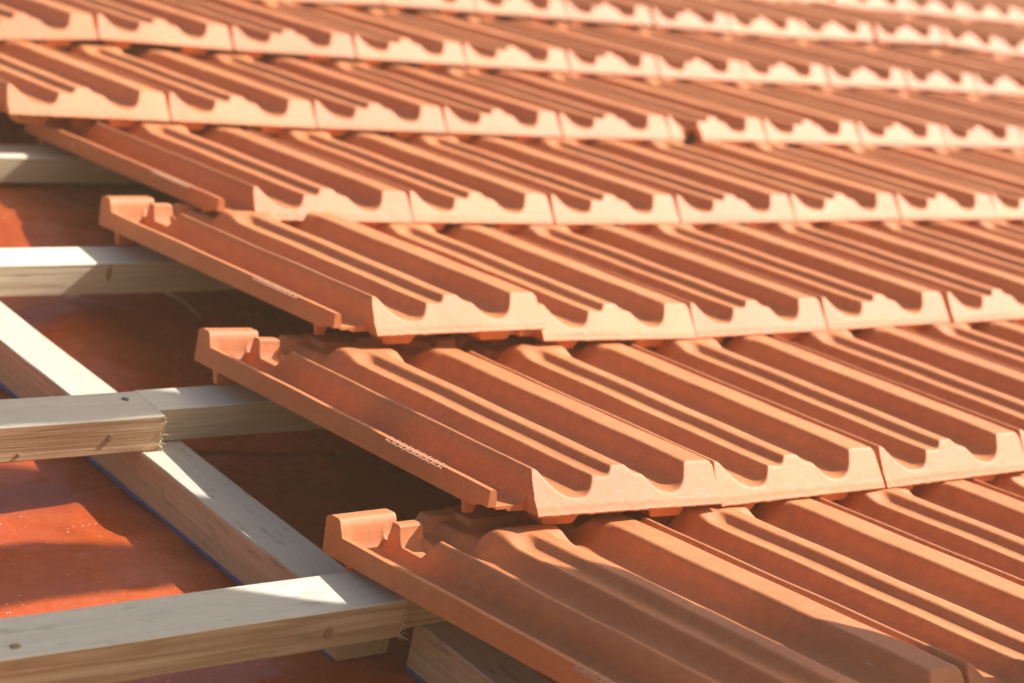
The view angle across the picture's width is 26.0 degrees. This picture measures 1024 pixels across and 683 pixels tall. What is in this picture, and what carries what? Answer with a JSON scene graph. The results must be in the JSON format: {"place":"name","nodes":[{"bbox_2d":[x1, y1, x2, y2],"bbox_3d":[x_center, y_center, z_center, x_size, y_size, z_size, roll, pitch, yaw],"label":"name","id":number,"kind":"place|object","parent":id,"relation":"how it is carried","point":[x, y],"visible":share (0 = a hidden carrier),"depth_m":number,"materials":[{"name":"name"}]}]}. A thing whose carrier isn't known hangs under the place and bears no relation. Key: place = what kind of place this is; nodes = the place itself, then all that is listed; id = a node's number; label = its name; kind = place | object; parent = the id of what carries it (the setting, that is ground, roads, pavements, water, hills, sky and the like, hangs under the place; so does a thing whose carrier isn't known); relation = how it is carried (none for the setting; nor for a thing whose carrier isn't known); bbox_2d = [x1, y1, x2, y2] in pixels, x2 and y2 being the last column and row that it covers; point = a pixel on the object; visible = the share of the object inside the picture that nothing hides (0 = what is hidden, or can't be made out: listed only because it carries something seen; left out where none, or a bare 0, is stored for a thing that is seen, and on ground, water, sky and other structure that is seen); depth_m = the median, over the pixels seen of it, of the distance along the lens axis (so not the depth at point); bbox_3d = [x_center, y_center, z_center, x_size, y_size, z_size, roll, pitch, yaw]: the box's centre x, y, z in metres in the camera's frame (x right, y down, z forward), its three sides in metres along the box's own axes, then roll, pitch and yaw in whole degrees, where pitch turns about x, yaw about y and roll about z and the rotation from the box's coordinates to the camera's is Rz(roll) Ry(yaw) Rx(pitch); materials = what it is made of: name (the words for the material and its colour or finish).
{"place":"outdoors","nodes":[
{"label":"outdoors","id":0,"kind":"place"},
{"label":"clay tile","id":1,"kind":"object","parent":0,"visible":0},
{"bbox_2d":[980,0,1023,22],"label":"clay tile","id":2,"kind":"object","parent":1,"relation":"on","point":[1019,7],"visible":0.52,"depth_m":5.25,"materials":[{"name":"ceramic"}]},
{"bbox_3d":[-0.188,-0.242,2.944,0.047,0.039,3.162,-3,24,-41],"label":"counter batten","id":3,"kind":"object","parent":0,"visible":0},
{"bbox_2d":[403,598,445,627],"bbox_3d":[0.289,0.166,1.915,1.009,0.030,0.036,-3,23,-41],"label":"timber batten","id":4,"kind":"object","parent":3,"relation":"on","point":[424,616],"visible":0.03,"depth_m":1.59,"materials":[{"name":"brown wood"}]},
{"bbox_2d":[322,504,964,682],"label":"clay tile","id":5,"kind":"object","parent":4,"relation":"on","point":[597,598],"visible":0.95,"depth_m":1.53,"materials":[{"name":"ceramic"}]},
{"bbox_2d":[596,497,1023,682],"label":"clay tile","id":6,"kind":"object","parent":4,"relation":"on","point":[966,619],"visible":0.55,"depth_m":1.66,"materials":[{"name":"ceramic"}]},
{"bbox_2d":[194,328,722,524],"bbox_3d":[-0.052,0.064,1.818,0.234,0.046,0.414,0,16,-41],"label":"clay tile","id":7,"kind":"object","parent":6,"relation":"on","point":[469,431],"visible":0.99,"depth_m":1.77,"materials":[{"name":"ceramic"}]},
{"bbox_2d":[99,196,544,344],"bbox_3d":[-0.189,-0.071,2.113,0.233,0.046,0.414,-3,17,-41],"label":"clay tile","id":8,"kind":"object","parent":7,"relation":"on","point":[321,271],"visible":0.94,"depth_m":2.06,"materials":[{"name":"tile"}]},
{"bbox_2d":[807,479,1023,586],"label":"clay tile","id":9,"kind":"object","parent":4,"relation":"on","point":[978,526],"visible":0.37,"depth_m":1.84,"materials":[{"name":"ceramic"}]},
{"bbox_2d":[415,333,884,509],"bbox_3d":[0.097,0.061,1.950,0.235,0.042,0.414,-2,18,-41],"label":"clay tile","id":10,"kind":"object","parent":9,"relation":"on","point":[752,451],"visible":0.63,"depth_m":1.92,"materials":[{"name":"ceramic"}]},
{"bbox_2d":[593,334,1023,490],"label":"clay tile","id":11,"kind":"object","parent":9,"relation":"on","point":[911,440],"visible":0.64,"depth_m":2.04,"materials":[{"name":"ceramic"}]},
{"bbox_2d":[376,223,695,348],"bbox_3d":[-0.038,-0.068,2.248,0.237,0.042,0.414,-1,17,-41],"label":"clay tile","id":12,"kind":"object","parent":11,"relation":"on","point":[576,301],"visible":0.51,"depth_m":2.19,"materials":[{"name":"ceramic"}]},
{"bbox_2d":[25,116,413,229],"bbox_3d":[-0.325,-0.188,2.416,0.240,0.045,0.414,-1,17,-41],"label":"clay tile","id":13,"kind":"object","parent":12,"relation":"on","point":[209,168],"visible":0.83,"depth_m":2.36,"materials":[{"name":"ceramic"}]},
{"bbox_2d":[0,40,169,127],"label":"clay tile","id":14,"kind":"object","parent":13,"relation":"on","point":[40,85],"visible":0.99,"depth_m":2.50,"materials":[{"name":"tile"}]},
{"bbox_2d":[0,0,97,46],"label":"clay tile","id":15,"kind":"object","parent":14,"relation":"on","point":[49,23],"visible":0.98,"depth_m":2.80,"materials":[{"name":"ceramic"}]},
{"bbox_2d":[459,223,827,343],"bbox_3d":[0.111,-0.073,2.379,0.230,0.042,0.414,-3,18,-41],"label":"clay tile","id":16,"kind":"object","parent":11,"relation":"on","point":[720,301],"visible":0.58,"depth_m":2.33,"materials":[{"name":"ceramic"}]},
{"bbox_2d":[217,124,553,230],"bbox_3d":[-0.172,-0.194,2.551,0.236,0.042,0.414,-2,17,-41],"label":"clay tile","id":17,"kind":"object","parent":16,"relation":"on","point":[440,192],"visible":0.6,"depth_m":2.50,"materials":[{"name":"ceramic"}]},
{"bbox_2d":[23,40,316,133],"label":"clay tile","id":18,"kind":"object","parent":17,"relation":"on","point":[199,96],"visible":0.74,"depth_m":2.66,"materials":[{"name":"tile"}]},
{"bbox_2d":[965,471,1023,501],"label":"clay tile","id":19,"kind":"object","parent":4,"relation":"on","point":[1011,484],"visible":0.23,"depth_m":1.99,"materials":[{"name":"ceramic"}]},
{"bbox_2d":[770,327,1023,450],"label":"clay tile","id":20,"kind":"object","parent":19,"relation":"on","point":[988,391],"visible":0.46,"depth_m":2.23,"materials":[{"name":"ceramic"}]},
{"bbox_2d":[610,223,949,333],"bbox_3d":[0.260,-0.082,2.509,0.239,0.042,0.414,-3,18,-41],"label":"clay tile","id":21,"kind":"object","parent":20,"relation":"on","point":[849,296],"visible":0.62,"depth_m":2.46,"materials":[{"name":"tile"}]},
{"bbox_2d":[355,130,679,231],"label":"clay tile","id":22,"kind":"object","parent":21,"relation":"on","point":[578,196],"visible":0.67,"depth_m":2.63,"materials":[{"name":"ceramic"}]},
{"bbox_2d":[124,42,446,138],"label":"clay tile","id":23,"kind":"object","parent":22,"relation":"on","point":[341,105],"visible":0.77,"depth_m":2.79,"materials":[{"name":"tile"}]},
{"bbox_2d":[50,0,232,54],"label":"clay tile","id":24,"kind":"object","parent":23,"relation":"on","point":[123,24],"visible":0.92,"depth_m":2.92,"materials":[{"name":"ceramic"}]},
{"bbox_2d":[477,134,795,229],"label":"clay tile","id":25,"kind":"object","parent":21,"relation":"on","point":[702,197],"visible":0.71,"depth_m":2.76,"materials":[{"name":"ceramic"}]},
{"bbox_2d":[263,52,561,142],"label":"clay tile","id":26,"kind":"object","parent":25,"relation":"on","point":[468,112],"visible":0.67,"depth_m":2.92,"materials":[{"name":"ceramic"}]},
{"bbox_2d":[148,0,355,62],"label":"clay tile","id":27,"kind":"object","parent":26,"relation":"on","point":[255,32],"visible":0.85,"depth_m":3.07,"materials":[{"name":"ceramic"}]},
{"bbox_2d":[242,0,277,3],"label":"clay tile","id":28,"kind":"object","parent":27,"relation":"on","point":[251,1],"visible":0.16,"depth_m":3.36,"materials":[{"name":"ceramic"}]},
{"label":"counter batten","id":29,"kind":"object","parent":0,"visible":0},
{"bbox_2d":[0,3,1016,682],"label":"underlay membrane","id":30,"kind":"object","parent":29,"relation":"attached to","point":[78,531],"visible":0.16,"depth_m":1.92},
{"bbox_2d":[0,144,143,183],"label":"timber batten","id":31,"kind":"object","parent":30,"relation":"on","point":[37,163],"visible":0.1,"depth_m":2.45,"materials":[{"name":"brown wood"}]},
{"bbox_2d":[850,87,1023,148],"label":"clay tile","id":32,"kind":"object","parent":31,"relation":"on","point":[981,110],"visible":0.44,"depth_m":3.79,"materials":[{"name":"ceramic"}]},
{"bbox_2d":[882,145,1023,180],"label":"clay tile","id":33,"kind":"object","parent":31,"relation":"on","point":[999,163],"visible":0.38,"depth_m":3.40,"materials":[{"name":"ceramic"}]},
{"bbox_2d":[771,83,1023,151],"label":"clay tile","id":34,"kind":"object","parent":33,"relation":"on","point":[960,131],"visible":0.59,"depth_m":3.57,"materials":[{"name":"ceramic"}]},
{"bbox_2d":[672,28,907,92],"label":"clay tile","id":35,"kind":"object","parent":34,"relation":"on","point":[843,72],"visible":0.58,"depth_m":3.87,"materials":[{"name":"ceramic"}]},
{"bbox_2d":[621,0,731,35],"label":"clay tile","id":36,"kind":"object","parent":35,"relation":"on","point":[667,16],"visible":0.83,"depth_m":3.99,"materials":[{"name":"ceramic"}]},
{"bbox_2d":[670,0,802,39],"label":"clay tile","id":37,"kind":"object","parent":35,"relation":"on","point":[744,22],"visible":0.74,"depth_m":4.14,"materials":[{"name":"ceramic"}]},
{"bbox_2d":[963,147,1023,158],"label":"clay tile","id":38,"kind":"object","parent":31,"relation":"on","point":[1017,152],"visible":0.21,"depth_m":3.54,"materials":[{"name":"ceramic"}]},
{"bbox_2d":[0,246,238,298],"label":"timber batten","id":39,"kind":"object","parent":30,"relation":"on","point":[71,271],"visible":0.27,"depth_m":2.13,"materials":[{"name":"brown wood"}]},
{"bbox_2d":[795,143,1023,224],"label":"clay tile","id":40,"kind":"object","parent":39,"relation":"on","point":[1005,194],"visible":0.55,"depth_m":3.20,"materials":[{"name":"tile"}]},
{"bbox_2d":[685,79,946,150],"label":"clay tile","id":41,"kind":"object","parent":40,"relation":"on","point":[876,128],"visible":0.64,"depth_m":3.44,"materials":[{"name":"ceramic"}]},
{"bbox_2d":[586,21,828,88],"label":"clay tile","id":42,"kind":"object","parent":41,"relation":"on","point":[761,67],"visible":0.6,"depth_m":3.73,"materials":[{"name":"tile"}]},
{"bbox_2d":[921,219,1023,244],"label":"clay tile","id":43,"kind":"object","parent":39,"relation":"on","point":[1013,231],"visible":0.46,"depth_m":2.97,"materials":[{"name":"ceramic"}]},
{"bbox_2d":[687,131,996,225],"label":"clay tile","id":44,"kind":"object","parent":43,"relation":"on","point":[918,198],"visible":0.65,"depth_m":3.02,"materials":[{"name":"tile"}]},
{"bbox_2d":[491,67,766,146],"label":"clay tile","id":45,"kind":"object","parent":44,"relation":"on","point":[683,116],"visible":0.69,"depth_m":3.18,"materials":[{"name":"ceramic"}]},
{"bbox_2d":[306,2,569,75],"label":"clay tile","id":46,"kind":"object","parent":45,"relation":"on","point":[485,50],"visible":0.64,"depth_m":3.35,"materials":[{"name":"ceramic"}]},
{"bbox_2d":[380,0,476,16],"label":"clay tile","id":47,"kind":"object","parent":46,"relation":"on","point":[447,7],"visible":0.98,"depth_m":3.59,"materials":[{"name":"ceramic"}]},
{"bbox_2d":[592,73,860,148],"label":"clay tile","id":48,"kind":"object","parent":44,"relation":"on","point":[784,124],"visible":0.58,"depth_m":3.31,"materials":[{"name":"ceramic"}]},
{"bbox_2d":[404,7,659,81],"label":"clay tile","id":49,"kind":"object","parent":48,"relation":"on","point":[586,58],"visible":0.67,"depth_m":3.48,"materials":[{"name":"ceramic"}]},
{"bbox_2d":[473,0,567,22],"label":"clay tile","id":50,"kind":"object","parent":49,"relation":"on","point":[539,11],"visible":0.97,"depth_m":3.71,"materials":[{"name":"ceramic"}]},
{"bbox_2d":[496,14,746,85],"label":"clay tile","id":51,"kind":"object","parent":48,"relation":"on","point":[675,63],"visible":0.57,"depth_m":3.60,"materials":[{"name":"tile"}]},
{"bbox_2d":[562,0,653,29],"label":"clay tile","id":52,"kind":"object","parent":51,"relation":"on","point":[619,14],"visible":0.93,"depth_m":3.85,"materials":[{"name":"ceramic"}]},
{"bbox_2d":[165,292,201,317],"bbox_3d":[-0.323,-0.034,2.198,0.056,0.035,0.002,-3,23,-41],"label":"wood sliver","id":53,"kind":"object","parent":30,"relation":"on","point":[185,303],"visible":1,"depth_m":2.19,"materials":[{"name":"brown wood"}]},
{"bbox_2d":[0,302,389,660],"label":"counter batten","id":54,"kind":"object","parent":30,"relation":"on","point":[238,535],"visible":0.62,"depth_m":1.75,"materials":[{"name":"brown wood"}]},
{"bbox_2d":[0,391,170,462],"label":"timber batten","id":55,"kind":"object","parent":54,"relation":"on","point":[43,428],"visible":1,"depth_m":1.75,"materials":[{"name":"brown wood"}]},
{"bbox_2d":[0,571,415,682],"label":"timber batten","id":56,"kind":"object","parent":54,"relation":"on","point":[127,640],"visible":0.99,"depth_m":1.46,"materials":[{"name":"grey wood"}]},
{"bbox_2d":[134,384,324,440],"bbox_3d":[0.246,0.032,2.292,1.451,0.031,0.042,-3,23,-41],"label":"timber batten","id":57,"kind":"object","parent":54,"relation":"on","point":[216,411],"visible":0.11,"depth_m":1.85,"materials":[{"name":"brown wood"}]},
{"bbox_2d":[899,320,1023,373],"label":"clay tile","id":58,"kind":"object","parent":57,"relation":"on","point":[1001,343],"visible":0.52,"depth_m":2.40,"materials":[{"name":"ceramic"}]},
{"bbox_2d":[734,221,1023,327],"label":"clay tile","id":59,"kind":"object","parent":58,"relation":"on","point":[971,293],"visible":0.66,"depth_m":2.61,"materials":[{"name":"tile"}]},
{"bbox_2d":[605,137,899,227],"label":"clay tile","id":60,"kind":"object","parent":59,"relation":"on","point":[814,197],"visible":0.72,"depth_m":2.89,"materials":[{"name":"ceramic"}]},
{"bbox_2d":[382,60,670,145],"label":"clay tile","id":61,"kind":"object","parent":60,"relation":"on","point":[582,117],"visible":0.62,"depth_m":3.06,"materials":[{"name":"ceramic"}]},
{"bbox_2d":[238,0,466,69],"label":"clay tile","id":62,"kind":"object","parent":61,"relation":"on","point":[376,42],"visible":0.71,"depth_m":3.21,"materials":[{"name":"ceramic"}]},
{"bbox_2d":[279,0,382,9],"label":"clay tile","id":63,"kind":"object","parent":62,"relation":"on","point":[353,4],"visible":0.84,"depth_m":3.48,"materials":[{"name":"ceramic"}]},
{"bbox_2d":[1011,321,1023,326],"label":"clay tile","id":64,"kind":"object","parent":57,"relation":"on","point":[1017,323],"visible":0.07,"depth_m":2.50,"materials":[{"name":"ceramic"}]},
{"bbox_2d":[821,219,1023,278],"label":"clay tile","id":65,"kind":"object","parent":64,"relation":"on","point":[979,247],"visible":0.5,"depth_m":2.81,"materials":[{"name":"tile"}]},
{"bbox_2d":[406,621,551,682],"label":"counter batten","id":66,"kind":"object","parent":30,"relation":"on","point":[445,652],"visible":0.84,"depth_m":1.58,"materials":[{"name":"brown wood"}]},
{"bbox_2d":[367,4,970,48],"bbox_3d":[0.232,-0.643,4.358,3.121,0.031,0.048,-3,24,-41],"label":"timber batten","id":67,"kind":"object","parent":30,"relation":"on","point":[859,40],"visible":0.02,"depth_m":4.88,"materials":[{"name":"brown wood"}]},
{"bbox_2d":[904,12,1023,34],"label":"clay tile","id":68,"kind":"object","parent":67,"relation":"on","point":[1004,26],"visible":0.28,"depth_m":4.96,"materials":[{"name":"ceramic"}]},
{"bbox_2d":[905,0,968,18],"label":"clay tile","id":69,"kind":"object","parent":68,"relation":"on","point":[947,9],"visible":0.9,"depth_m":4.93,"materials":[{"name":"ceramic"}]},
{"bbox_2d":[950,0,1021,22],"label":"clay tile","id":70,"kind":"object","parent":68,"relation":"on","point":[977,10],"visible":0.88,"depth_m":5.07,"materials":[{"name":"ceramic"}]},
{"bbox_2d":[960,17,1023,26],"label":"clay tile","id":71,"kind":"object","parent":67,"relation":"on","point":[1017,24],"visible":0.07,"depth_m":5.10,"materials":[{"name":"ceramic"}]},
{"bbox_2d":[1007,0,1023,3],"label":"clay tile","id":72,"kind":"object","parent":67,"relation":"on","point":[1020,1],"visible":0.04,"depth_m":5.47,"materials":[{"name":"ceramic"}]},
{"bbox_3d":[0.114,-0.366,3.424,2.541,0.031,0.048,-3,24,-41],"label":"timber batten","id":73,"kind":"object","parent":30,"relation":"on","visible":0},
{"bbox_2d":[900,88,1023,113],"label":"clay tile","id":74,"kind":"object","parent":73,"relation":"on","point":[1008,103],"visible":0.41,"depth_m":3.97,"materials":[{"name":"ceramic"}]},
{"bbox_2d":[749,34,977,95],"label":"clay tile","id":75,"kind":"object","parent":74,"relation":"on","point":[920,77],"visible":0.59,"depth_m":3.99,"materials":[{"name":"ceramic"}]},
{"bbox_2d":[713,0,874,44],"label":"clay tile","id":76,"kind":"object","parent":75,"relation":"on","point":[815,26],"visible":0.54,"depth_m":4.28,"materials":[{"name":"ceramic"}]},
{"bbox_2d":[990,94,1023,99],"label":"clay tile","id":77,"kind":"object","parent":73,"relation":"on","point":[1003,94],"visible":0.06,"depth_m":4.09,"materials":[{"name":"ceramic"}]},
{"bbox_2d":[818,39,1023,98],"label":"clay tile","id":78,"kind":"object","parent":77,"relation":"on","point":[988,81],"visible":0.52,"depth_m":4.14,"materials":[{"name":"ceramic"}]},
{"bbox_2d":[769,0,944,47],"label":"clay tile","id":79,"kind":"object","parent":78,"relation":"on","point":[887,31],"visible":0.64,"depth_m":4.42,"materials":[{"name":"ceramic"}]},
{"bbox_2d":[798,0,850,5],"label":"clay tile","id":80,"kind":"object","parent":79,"relation":"on","point":[843,2],"visible":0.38,"depth_m":4.70,"materials":[{"name":"ceramic"}]},
{"bbox_2d":[866,41,1023,74],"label":"clay tile","id":81,"kind":"object","parent":77,"relation":"on","point":[986,61],"visible":0.35,"depth_m":4.38,"materials":[{"name":"ceramic"}]},
{"label":"timber batten","id":82,"kind":"object","parent":30,"relation":"on","visible":0},
{"bbox_2d":[931,46,1023,64],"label":"clay tile","id":83,"kind":"object","parent":82,"relation":"on","point":[1016,60],"visible":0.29,"depth_m":4.53,"materials":[{"name":"ceramic"}]},
{"bbox_2d":[828,2,1003,55],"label":"clay tile","id":84,"kind":"object","parent":83,"relation":"on","point":[975,42],"visible":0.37,"depth_m":4.53,"materials":[{"name":"ceramic"}]},
{"bbox_2d":[849,0,910,13],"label":"clay tile","id":85,"kind":"object","parent":84,"relation":"on","point":[893,6],"visible":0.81,"depth_m":4.80,"materials":[{"name":"ceramic"}]},
{"bbox_2d":[868,9,1023,56],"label":"clay tile","id":86,"kind":"object","parent":83,"relation":"on","point":[1012,44],"visible":0.43,"depth_m":4.74,"materials":[{"name":"ceramic"}]}
]}

